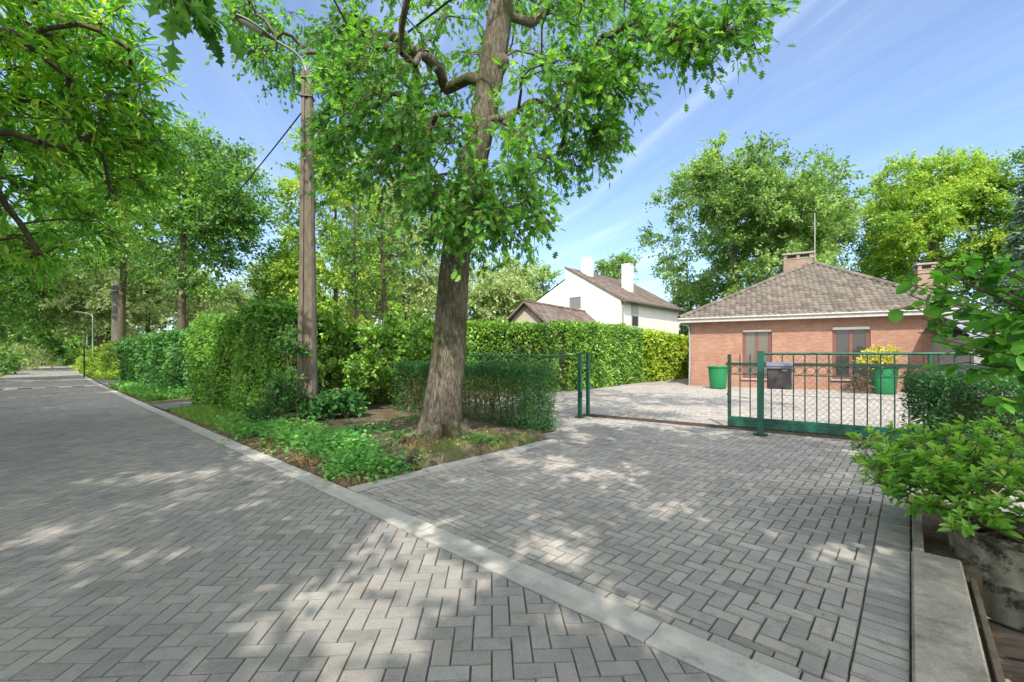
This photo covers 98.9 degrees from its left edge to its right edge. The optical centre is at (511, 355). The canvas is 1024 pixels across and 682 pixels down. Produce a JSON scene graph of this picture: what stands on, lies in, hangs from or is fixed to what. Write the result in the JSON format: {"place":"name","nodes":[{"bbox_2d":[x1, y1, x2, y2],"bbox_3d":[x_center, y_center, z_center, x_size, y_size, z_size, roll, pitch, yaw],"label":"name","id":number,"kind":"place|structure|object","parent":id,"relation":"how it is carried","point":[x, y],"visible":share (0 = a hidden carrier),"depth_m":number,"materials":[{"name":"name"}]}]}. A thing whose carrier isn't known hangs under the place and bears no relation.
{"place":"outdoors","nodes":[
{"label":"outdoors","id":0,"kind":"place"},
{"bbox_2d":[20,366,71,370],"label":"road","id":1,"kind":"structure","parent":0,"point":[56,367],"depth_m":47.84,"materials":[{"name":"grey asphalt"}]},
{"bbox_2d":[106,380,192,400],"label":"grass","id":2,"kind":"structure","parent":0,"point":[150,397],"depth_m":14.43,"materials":[{"name":"green plant"}]},
{"bbox_2d":[167,403,324,433],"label":"grass","id":3,"kind":"structure","parent":0,"point":[206,415],"depth_m":9.88,"materials":[{"name":"green plant"}]},
{"bbox_2d":[0,370,722,681],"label":"road","id":4,"kind":"structure","parent":0,"point":[138,543],"depth_m":2.80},
{"bbox_2d":[0,385,95,389],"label":"road marking","id":5,"kind":"object","parent":4,"relation":"on","point":[46,387],"visible":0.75,"depth_m":19.52,"materials":[{"name":"white paint"}]},
{"bbox_2d":[0,357,1023,681],"bbox_3d":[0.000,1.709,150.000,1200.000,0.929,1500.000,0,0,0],"label":"ground","id":6,"kind":"structure","parent":0,"point":[936,541],"depth_m":6.54,"materials":[{"name":"soil"}]},
{"bbox_2d":[0,126,5,170],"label":"roadside tree","id":7,"kind":"object","parent":6,"relation":"on","point":[2,164],"visible":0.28,"depth_m":7.50,"materials":[{"name":"green plant"}]},
{"bbox_2d":[0,361,6,374],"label":"verge bush","id":8,"kind":"object","parent":6,"relation":"on","point":[1,362],"visible":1,"depth_m":23.19,"materials":[{"name":"green plant"}]},
{"bbox_2d":[0,348,30,373],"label":"verge bush","id":9,"kind":"object","parent":6,"relation":"on","point":[10,361],"visible":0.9,"depth_m":32.53,"materials":[{"name":"green plant"}]},
{"bbox_2d":[0,339,55,369],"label":"verge bush","id":10,"kind":"object","parent":6,"relation":"on","point":[39,359],"visible":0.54,"depth_m":42.57,"materials":[{"name":"green plant"}]},
{"bbox_2d":[0,209,70,359],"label":"roadside tree","id":11,"kind":"object","parent":6,"relation":"on","point":[16,293],"visible":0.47,"depth_m":25.29,"materials":[{"name":"green plant"}]},
{"bbox_2d":[0,218,79,360],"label":"roadside tree","id":12,"kind":"object","parent":6,"relation":"on","point":[39,329],"visible":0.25,"depth_m":43.92,"materials":[{"name":"green plant"}]},
{"bbox_2d":[6,254,94,361],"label":"roadside tree","id":13,"kind":"object","parent":6,"relation":"on","point":[22,323],"depth_m":67.80,"materials":[{"name":"green plant"}]},
{"bbox_2d":[0,48,111,283],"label":"roadside tree","id":14,"kind":"object","parent":6,"relation":"on","point":[9,158],"visible":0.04,"depth_m":35.04,"materials":[{"name":"green plant"}]},
{"bbox_2d":[20,337,96,365],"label":"verge bush","id":15,"kind":"object","parent":6,"relation":"on","point":[64,361],"visible":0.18,"depth_m":56.63,"materials":[{"name":"green plant"}]},
{"bbox_2d":[31,276,132,365],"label":"roadside tree","id":16,"kind":"object","parent":6,"relation":"on","point":[75,343],"visible":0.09,"depth_m":57.36,"materials":[{"name":"green plant"}]},
{"bbox_2d":[63,344,104,361],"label":"verge bush","id":17,"kind":"object","parent":6,"relation":"on","point":[78,353],"visible":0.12,"depth_m":46.65,"materials":[{"name":"green plant"}]},
{"bbox_2d":[0,246,168,353],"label":"pollard tree","id":18,"kind":"object","parent":6,"relation":"on","point":[102,327],"visible":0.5,"depth_m":45.30,"materials":[{"name":"green plant"}]},
{"bbox_2d":[76,311,93,361],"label":"street lamp","id":19,"kind":"object","parent":6,"relation":"on","point":[92,332],"visible":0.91,"depth_m":43.95,"materials":[{"name":"metal"}]},
{"bbox_2d":[68,345,110,373],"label":"verge bush","id":20,"kind":"object","parent":6,"relation":"on","point":[88,359],"visible":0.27,"depth_m":34.27,"materials":[{"name":"green plant"}]},
{"bbox_2d":[0,0,197,298],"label":"sweet chestnut","id":21,"kind":"object","parent":6,"relation":"on","point":[61,56],"visible":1,"depth_m":6.95,"materials":[{"name":"green plant"}]},
{"bbox_2d":[81,364,120,379],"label":"weeds","id":22,"kind":"object","parent":6,"relation":"on","point":[98,373],"visible":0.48,"depth_m":27.49,"materials":[{"name":"green plant"}]},
{"bbox_2d":[96,380,119,386],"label":"side lane","id":23,"kind":"structure","parent":6,"relation":"on","point":[104,382],"depth_m":23.42,"materials":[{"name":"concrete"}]},
{"bbox_2d":[95,340,129,374],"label":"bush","id":24,"kind":"object","parent":6,"relation":"on","point":[108,361],"visible":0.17,"depth_m":30.08,"materials":[{"name":"green plant"}]},
{"bbox_2d":[52,261,173,342],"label":"roadside tree","id":25,"kind":"object","parent":6,"relation":"on","point":[138,332],"visible":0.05,"depth_m":67.49,"materials":[{"name":"green plant"}]},
{"bbox_2d":[107,280,118,341],"bbox_3d":[-31.000,-2.140,34.200,0.660,7.380,0.660,0,0,0],"label":"utility pole","id":26,"kind":"object","parent":6,"relation":"on","point":[114,291],"visible":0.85,"depth_m":34.07,"materials":[{"name":"grey concrete"}]},
{"bbox_2d":[116,0,451,287],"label":"overhead cable","id":27,"kind":"object","parent":26,"relation":"attached to","point":[430,14],"visible":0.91,"depth_m":11.07,"materials":[{"name":"black rubber"}]},
{"bbox_2d":[13,115,230,340],"bbox_3d":[-28.578,-8.266,32.411,11.997,19.646,11.550,0,0,18],"label":"oak tree","id":28,"kind":"object","parent":6,"relation":"on","point":[141,273],"visible":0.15,"depth_m":32.05,"materials":[{"name":"green plant"}]},
{"bbox_2d":[57,237,222,340],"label":"roadside tree","id":29,"kind":"object","parent":6,"relation":"on","point":[134,295],"visible":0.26,"depth_m":46.56,"materials":[{"name":"green plant"}]},
{"bbox_2d":[108,378,189,400],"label":"weeds","id":30,"kind":"object","parent":6,"relation":"on","point":[136,387],"visible":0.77,"depth_m":15.12,"materials":[{"name":"green plant"}]},
{"bbox_2d":[114,327,211,391],"bbox_3d":[-13.922,0.222,18.265,9.383,2.748,2.440,0,0,37],"label":"dark hedge","id":31,"kind":"object","parent":6,"relation":"on","point":[159,358],"visible":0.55,"depth_m":16.98,"materials":[{"name":"green plant"}]},
{"bbox_2d":[152,401,191,409],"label":"side drive","id":32,"kind":"structure","parent":6,"relation":"on","point":[164,406],"depth_m":12.49,"materials":[{"name":"concrete"}]},
{"bbox_2d":[60,105,290,329],"bbox_3d":[-17.498,-5.899,24.229,10.548,14.903,8.159,0,0,0],"label":"oak tree","id":33,"kind":"object","parent":6,"relation":"on","point":[208,192],"visible":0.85,"depth_m":23.57,"materials":[{"name":"green plant"}]},
{"bbox_2d":[142,0,247,73],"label":"overhanging oak","id":34,"kind":"object","parent":6,"relation":"on","point":[178,19],"visible":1,"depth_m":2.63,"materials":[{"name":"green leaf"},{"name":"twig bark"},{"name":"bark"}]},
{"bbox_2d":[139,259,253,330],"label":"woodland tree","id":35,"kind":"object","parent":6,"relation":"on","point":[169,302],"visible":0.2,"depth_m":48.81,"materials":[{"name":"green plant"}]},
{"bbox_2d":[206,274,260,313],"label":"woodland tree","id":36,"kind":"object","parent":6,"relation":"on","point":[240,300],"visible":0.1,"depth_m":44.58,"materials":[{"name":"green plant"}]},
{"bbox_2d":[183,297,323,413],"bbox_3d":[-6.902,0.056,11.723,4.664,2.988,2.010,0,0,36],"label":"hornbeam hedge","id":37,"kind":"object","parent":6,"relation":"on","point":[241,360],"visible":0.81,"depth_m":10.65,"materials":[{"name":"green plant"}]},
{"bbox_2d":[234,13,317,417],"bbox_3d":[-4.978,-2.635,9.331,1.600,8.370,0.417,0,0,-40],"label":"street lamp","id":38,"kind":"object","parent":6,"relation":"on","point":[307,324],"visible":0.82,"depth_m":9.60,"materials":[{"name":"wood"},{"name":"steel"},{"name":"galvanised steel"}]},
{"bbox_2d":[240,321,315,424],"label":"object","id":39,"kind":"object","parent":6,"relation":"on","point":[279,384],"visible":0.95,"depth_m":9.03,"materials":[{"name":"green plant"}]},
{"bbox_2d":[240,239,321,314],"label":"woodland tree","id":40,"kind":"object","parent":6,"relation":"on","point":[265,286],"visible":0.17,"depth_m":29.20,"materials":[{"name":"green plant"}]},
{"bbox_2d":[220,254,378,358],"bbox_3d":[-18.190,-3.090,37.938,13.442,11.335,10.848,0,0,0],"label":"woodland tree","id":41,"kind":"object","parent":6,"relation":"on","point":[245,280],"visible":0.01,"depth_m":36.31,"materials":[{"name":"green plant"}]},
{"bbox_2d":[251,440,365,487],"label":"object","id":42,"kind":"object","parent":6,"relation":"on","point":[299,459],"visible":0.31,"depth_m":5.92,"materials":[{"name":"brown plant"}]},
{"bbox_2d":[212,412,425,486],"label":"nettles","id":43,"kind":"object","parent":6,"relation":"on","point":[346,442],"visible":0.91,"depth_m":6.27,"materials":[{"name":"green plant"}]},
{"bbox_2d":[296,386,370,421],"bbox_3d":[-3.869,1.094,9.595,1.504,0.846,1.074,0,0,-20],"label":"young elder","id":44,"kind":"object","parent":6,"relation":"on","point":[330,402],"visible":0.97,"depth_m":9.44,"materials":[{"name":"green plant"}]},
{"bbox_2d":[260,124,409,328],"bbox_3d":[-10.212,-5.772,26.232,8.464,14.643,6.840,0,0,0],"label":"woodland tree","id":45,"kind":"object","parent":6,"relation":"on","point":[330,251],"visible":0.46,"depth_m":25.09,"materials":[{"name":"green plant"}]},
{"bbox_2d":[326,199,384,346],"bbox_3d":[-5.615,-2.044,15.431,2.216,7.191,2.535,0,0,-40],"label":"larch tree","id":46,"kind":"object","parent":6,"relation":"on","point":[353,273],"visible":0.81,"depth_m":15.46,"materials":[{"name":"green plant"}]},
{"bbox_2d":[296,294,432,404],"bbox_3d":[-3.937,0.153,11.981,3.498,3.383,3.568,0,0,0],"label":"rhododendron","id":47,"kind":"object","parent":6,"relation":"on","point":[344,363],"visible":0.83,"depth_m":11.33,"materials":[{"name":"green plant"}]},
{"bbox_2d":[223,429,518,492],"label":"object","id":48,"kind":"object","parent":6,"relation":"on","point":[301,461],"visible":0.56,"depth_m":6.19,"materials":[{"name":"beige plant"}]},
{"bbox_2d":[331,188,426,390],"bbox_3d":[-4.465,-2.052,14.377,3.048,7.210,3.535,0,0,0],"label":"larch tree","id":49,"kind":"object","parent":6,"relation":"on","point":[382,228],"visible":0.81,"depth_m":14.44,"materials":[{"name":"green plant"}]},
{"bbox_2d":[326,253,437,367],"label":"woodland tree","id":50,"kind":"object","parent":6,"relation":"on","point":[328,268],"visible":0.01,"depth_m":40.24,"materials":[{"name":"green plant"}]},
{"bbox_2d":[235,416,546,484],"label":"fallen leaves","id":51,"kind":"object","parent":6,"relation":"on","point":[438,440],"visible":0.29,"depth_m":7.17,"materials":[{"name":"brown plant"}]},
{"bbox_2d":[333,126,474,363],"bbox_3d":[-7.993,-6.498,30.130,8.377,16.095,10.024,0,0,-35],"label":"woodland tree","id":52,"kind":"object","parent":6,"relation":"on","point":[423,288],"visible":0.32,"depth_m":28.62,"materials":[{"name":"green plant"}]},
{"bbox_2d":[388,456,437,470],"bbox_3d":[-1.355,1.620,5.735,0.520,0.460,0.560,0,0,42],"label":"headwall","id":53,"kind":"object","parent":6,"relation":"on","point":[431,462],"visible":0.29,"depth_m":5.90,"materials":[{"name":"grey concrete"}]},
{"bbox_2d":[324,414,504,449],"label":"seedlings","id":54,"kind":"object","parent":6,"relation":"on","point":[404,430],"visible":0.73,"depth_m":6.96,"materials":[{"name":"green plant"}]},
{"bbox_2d":[380,306,476,387],"bbox_3d":[-2.710,0.072,13.382,2.359,3.054,2.759,0,0,40],"label":"rhododendron","id":55,"kind":"object","parent":6,"relation":"on","point":[419,320],"visible":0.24,"depth_m":12.99,"materials":[{"name":"green plant"}]},
{"bbox_2d":[76,370,803,681],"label":"gutter","id":56,"kind":"object","parent":6,"relation":"on","point":[711,659],"visible":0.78,"depth_m":2.73,"materials":[{"name":"concrete"}]},
{"bbox_2d":[83,341,84,376],"bbox_3d":[-27.959,0.275,28.628,0.079,2.350,0.422,0,0,-36],"label":"sign post","id":57,"kind":"object","parent":56,"relation":"on","point":[83,358],"visible":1,"depth_m":28.59,"materials":[{"name":"black metal"}]},
{"bbox_2d":[347,439,557,492],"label":"kerb","id":58,"kind":"structure","parent":6,"relation":"on","point":[428,470],"depth_m":5.70,"materials":[{"name":"concrete"}]},
{"bbox_2d":[400,430,542,469],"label":"grass","id":59,"kind":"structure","parent":6,"relation":"on","point":[452,448],"depth_m":6.43,"materials":[{"name":"green plant"}]},
{"bbox_2d":[390,359,558,432],"bbox_3d":[-1.053,0.795,9.804,4.651,1.467,1.047,0,0,42],"label":"yew hedge","id":60,"kind":"object","parent":6,"relation":"on","point":[528,372],"visible":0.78,"depth_m":8.73,"materials":[{"name":"green plant"}]},
{"bbox_2d":[204,0,805,441],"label":"red oak","id":61,"kind":"object","parent":6,"relation":"on","point":[464,206],"visible":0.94,"depth_m":6.35,"materials":[{"name":"green plant"}]},
{"bbox_2d":[467,247,546,321],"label":"woodland tree","id":62,"kind":"object","parent":6,"relation":"on","point":[500,298],"visible":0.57,"depth_m":33.86,"materials":[{"name":"green plant"}]},
{"bbox_2d":[463,355,577,414],"bbox_3d":[-0.498,0.720,12.199,5.547,1.460,0.044,0,0,42],"label":"fence","id":63,"kind":"object","parent":6,"relation":"on","point":[485,358],"visible":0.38,"depth_m":10.91,"materials":[{"name":"green metal"}]},
{"bbox_2d":[499,256,563,301],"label":"woodland tree","id":64,"kind":"object","parent":6,"relation":"on","point":[550,276],"visible":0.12,"depth_m":43.18,"materials":[{"name":"green plant"}]},
{"bbox_2d":[420,319,643,391],"bbox_3d":[2.018,-0.004,19.871,12.582,3.224,4.285,0,0,-31],"label":"clipped hedge","id":65,"kind":"object","parent":6,"relation":"on","point":[611,349],"visible":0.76,"depth_m":18.15,"materials":[{"name":"green plant"}]},
{"bbox_2d":[503,300,596,323],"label":"outbuilding","id":66,"kind":"structure","parent":6,"relation":"on","point":[531,311],"depth_m":23.42,"materials":[{"name":"brown tile"}]},
{"bbox_2d":[536,256,685,334],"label":"white house","id":67,"kind":"structure","parent":6,"relation":"on","point":[608,300],"depth_m":29.61,"materials":[{"name":"paint"}]},
{"bbox_2d":[570,297,580,308],"bbox_3d":[4.267,-3.500,29.476,0.930,0.780,0.055,0,0,45],"label":"window","id":68,"kind":"structure","parent":67,"relation":"in","point":[575,302],"depth_m":29.44,"materials":[{"name":"grey glass"}]},
{"bbox_2d":[631,303,638,327],"bbox_3d":[7.918,-2.542,28.184,0.120,1.555,1.000,0,0,45],"label":"window","id":69,"kind":"structure","parent":67,"relation":"in","point":[634,307],"depth_m":28.12,"materials":[{"name":"white glass"}]},
{"bbox_2d":[593,248,642,283],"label":"tree","id":70,"kind":"object","parent":6,"relation":"on","point":[611,263],"visible":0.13,"depth_m":51.16,"materials":[{"name":"green plant"}]},
{"bbox_2d":[633,328,690,380],"bbox_3d":[10.437,0.049,28.369,2.443,3.250,10.858,0,0,43],"label":"laurel hedge","id":71,"kind":"object","parent":6,"relation":"on","point":[665,355],"visible":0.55,"depth_m":25.53,"materials":[{"name":"green plant"}]},
{"bbox_2d":[665,268,721,335],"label":"tree","id":72,"kind":"object","parent":6,"relation":"on","point":[676,300],"visible":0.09,"depth_m":45.22,"materials":[{"name":"green plant"}]},
{"bbox_2d":[633,129,878,310],"bbox_3d":[20.100,-8.081,38.163,18.847,19.273,16.356,0,0,0],"label":"oak tree","id":73,"kind":"object","parent":6,"relation":"on","point":[775,206],"visible":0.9,"depth_m":34.61,"materials":[{"name":"green plant"}]},
{"bbox_2d":[774,199,870,272],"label":"oak tree","id":74,"kind":"object","parent":6,"relation":"on","point":[844,238],"visible":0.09,"depth_m":44.58,"materials":[{"name":"green plant"}]},
{"bbox_2d":[677,213,994,391],"bbox_3d":[17.717,-3.400,24.068,14.237,9.800,15.138,0,0,29],"label":"brick bungalow","id":75,"kind":"object","parent":6,"relation":"on","point":[808,304],"visible":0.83,"depth_m":19.32,"materials":[{"name":"red brick"}]},
{"bbox_2d":[741,329,771,379],"bbox_3d":[11.055,-0.018,19.758,1.280,2.265,0.220,0,0,29],"label":"window","id":76,"kind":"structure","parent":75,"relation":"in","point":[754,341],"depth_m":19.86,"materials":[{"name":"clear glass"}]},
{"bbox_2d":[831,326,870,381],"bbox_3d":[14.033,-0.057,18.131,1.390,2.245,0.220,0,0,29],"label":"window","id":77,"kind":"structure","parent":75,"relation":"in","point":[844,339],"depth_m":18.22,"materials":[{"name":"clear glass"}]},
{"bbox_2d":[850,181,953,285],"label":"ash tree","id":78,"kind":"object","parent":6,"relation":"on","point":[861,251],"visible":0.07,"depth_m":46.61,"materials":[{"name":"green plant"}]},
{"bbox_2d":[912,507,923,551],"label":"kerb","id":79,"kind":"structure","parent":6,"relation":"on","point":[917,538],"depth_m":3.50,"materials":[{"name":"concrete"}]},
{"bbox_2d":[848,144,1023,303],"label":"ash tree","id":80,"kind":"object","parent":6,"relation":"on","point":[944,212],"visible":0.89,"depth_m":37.91,"materials":[{"name":"green plant"}]},
{"bbox_2d":[888,253,1023,415],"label":"hazel bush","id":81,"kind":"object","parent":6,"relation":"on","point":[1002,352],"visible":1,"depth_m":2.39,"materials":[{"name":"green plant"}]},
{"bbox_2d":[898,367,1023,465],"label":"yew hedge","id":82,"kind":"object","parent":6,"relation":"on","point":[939,404],"visible":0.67,"depth_m":5.52,"materials":[{"name":"green plant"}]},
{"bbox_2d":[945,146,1023,311],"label":"ash tree","id":83,"kind":"object","parent":6,"relation":"on","point":[1019,158],"visible":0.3,"depth_m":36.75,"materials":[{"name":"green plant"}]},
{"bbox_2d":[970,579,1005,681],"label":"wooden board","id":84,"kind":"object","parent":6,"relation":"on","point":[994,657],"visible":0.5,"depth_m":2.35,"materials":[{"name":"brown wood"}]},
{"bbox_2d":[977,615,1011,681],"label":"fallen leaves","id":85,"kind":"object","parent":6,"relation":"on","point":[997,636],"visible":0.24,"depth_m":2.54,"materials":[{"name":"brown plant"}]},
{"bbox_2d":[982,166,1023,312],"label":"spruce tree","id":86,"kind":"object","parent":6,"relation":"on","point":[1017,236],"visible":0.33,"depth_m":27.87,"materials":[{"name":"green plant"}]},
{"bbox_2d":[999,657,1023,676],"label":"wooden sleeper","id":87,"kind":"object","parent":6,"relation":"on","point":[1010,666],"depth_m":2.92,"materials":[{"name":"brown wood"}]},
{"bbox_2d":[988,619,1023,660],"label":"wooden sleeper","id":88,"kind":"object","parent":87,"relation":"on","point":[1009,642],"visible":0.04,"depth_m":2.95,"materials":[{"name":"wood"}]},
{"bbox_2d":[941,514,1023,631],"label":"planter tub","id":89,"kind":"object","parent":88,"relation":"on","point":[999,561],"visible":0.49,"depth_m":3.05,"materials":[{"name":"concrete"}]},
{"bbox_2d":[845,415,1023,543],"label":"glossy shrub","id":90,"kind":"object","parent":89,"relation":"in","point":[956,475],"visible":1,"depth_m":3.38,"materials":[{"name":"green plant"}]},
{"bbox_2d":[0,0,1023,350],"label":"sky","id":91,"kind":"structure","parent":0,"point":[869,81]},
{"bbox_2d":[358,378,1023,681],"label":"driveway","id":92,"kind":"structure","parent":0,"point":[606,519],"depth_m":3.93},
{"bbox_2d":[574,353,586,417],"bbox_3d":[1.668,0.699,10.410,0.216,1.502,0.476,0,0,32],"label":"gate post","id":93,"kind":"object","parent":92,"relation":"on","point":[580,363],"visible":1,"depth_m":10.26,"materials":[{"name":"green metal"}]},
{"bbox_2d":[584,353,591,414],"bbox_3d":[1.841,0.699,10.620,0.203,1.502,0.202,0,0,34],"label":"gate post","id":94,"kind":"object","parent":92,"relation":"on","point":[588,384],"visible":0.88,"depth_m":10.59,"materials":[{"name":"metal"}]},
{"bbox_2d":[419,424,887,643],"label":"fallen leaves","id":95,"kind":"object","parent":92,"relation":"on","point":[818,584],"visible":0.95,"depth_m":3.97,"materials":[{"name":"brown plant"}]},
{"bbox_2d":[707,366,727,387],"bbox_3d":[9.050,0.957,19.250,0.856,0.963,0.856,0,0,0],"label":"plastic bin","id":96,"kind":"object","parent":92,"relation":"on","point":[717,376],"visible":1,"depth_m":18.95,"materials":[{"name":"green plastic"}]},
{"bbox_2d":[583,414,923,445],"bbox_3d":[5.157,1.442,8.196,8.363,0.035,0.210,0,0,36],"label":"gate rail","id":97,"kind":"object","parent":92,"relation":"on","point":[720,426],"visible":0.64,"depth_m":8.77,"materials":[{"name":"metal"}]},
{"bbox_2d":[726,354,1015,439],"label":"sliding gate","id":98,"kind":"structure","parent":97,"relation":"on","point":[740,421],"depth_m":7.84,"materials":[{"name":"green metal"}]},
{"bbox_2d":[753,351,767,435],"bbox_3d":[4.569,0.689,8.048,0.242,1.522,0.354,0,0,31],"label":"gate post","id":99,"kind":"object","parent":92,"relation":"on","point":[760,393],"visible":1,"depth_m":7.96,"materials":[{"name":"green metal"}]},
{"bbox_2d":[845,373,875,391],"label":"brown shrub","id":100,"kind":"object","parent":92,"relation":"on","point":[859,382],"visible":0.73,"depth_m":16.66,"materials":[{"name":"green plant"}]},
{"bbox_2d":[764,352,985,441],"bbox_3d":[6.433,0.703,6.641,4.542,1.495,0.044,0,0,36],"label":"fence","id":101,"kind":"object","parent":92,"relation":"on","point":[930,356],"visible":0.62,"depth_m":7.22,"materials":[{"name":"green metal"}]},
{"bbox_2d":[766,362,792,389],"bbox_3d":[4.723,0.362,7.740,0.400,0.475,0.200,0,0,36],"label":"letterbox","id":102,"kind":"object","parent":101,"relation":"attached to","point":[779,375],"visible":1,"depth_m":7.68,"materials":[{"name":"metal"}]},
{"bbox_2d":[869,367,898,393],"bbox_3d":[14.050,0.921,16.550,0.920,1.033,0.920,0,0,0],"label":"plant pot","id":103,"kind":"object","parent":92,"relation":"on","point":[885,385],"visible":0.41,"depth_m":16.25,"materials":[{"name":"green plastic"}]},
{"bbox_2d":[852,344,902,369],"bbox_3d":[13.832,0.069,16.496,1.624,1.012,1.228,0,0,0],"label":"golden shrub","id":104,"kind":"object","parent":103,"relation":"on","point":[871,360],"visible":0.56,"depth_m":16.42,"materials":[{"name":"yellow plant"}]},
{"bbox_2d":[922,313,1014,396],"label":"garden shed","id":105,"kind":"structure","parent":92,"relation":"on","point":[935,347],"depth_m":15.48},
{"bbox_2d":[911,550,990,681],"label":"concrete curb","id":106,"kind":"structure","parent":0,"point":[946,644],"depth_m":2.33,"materials":[{"name":"concrete"}]}
]}

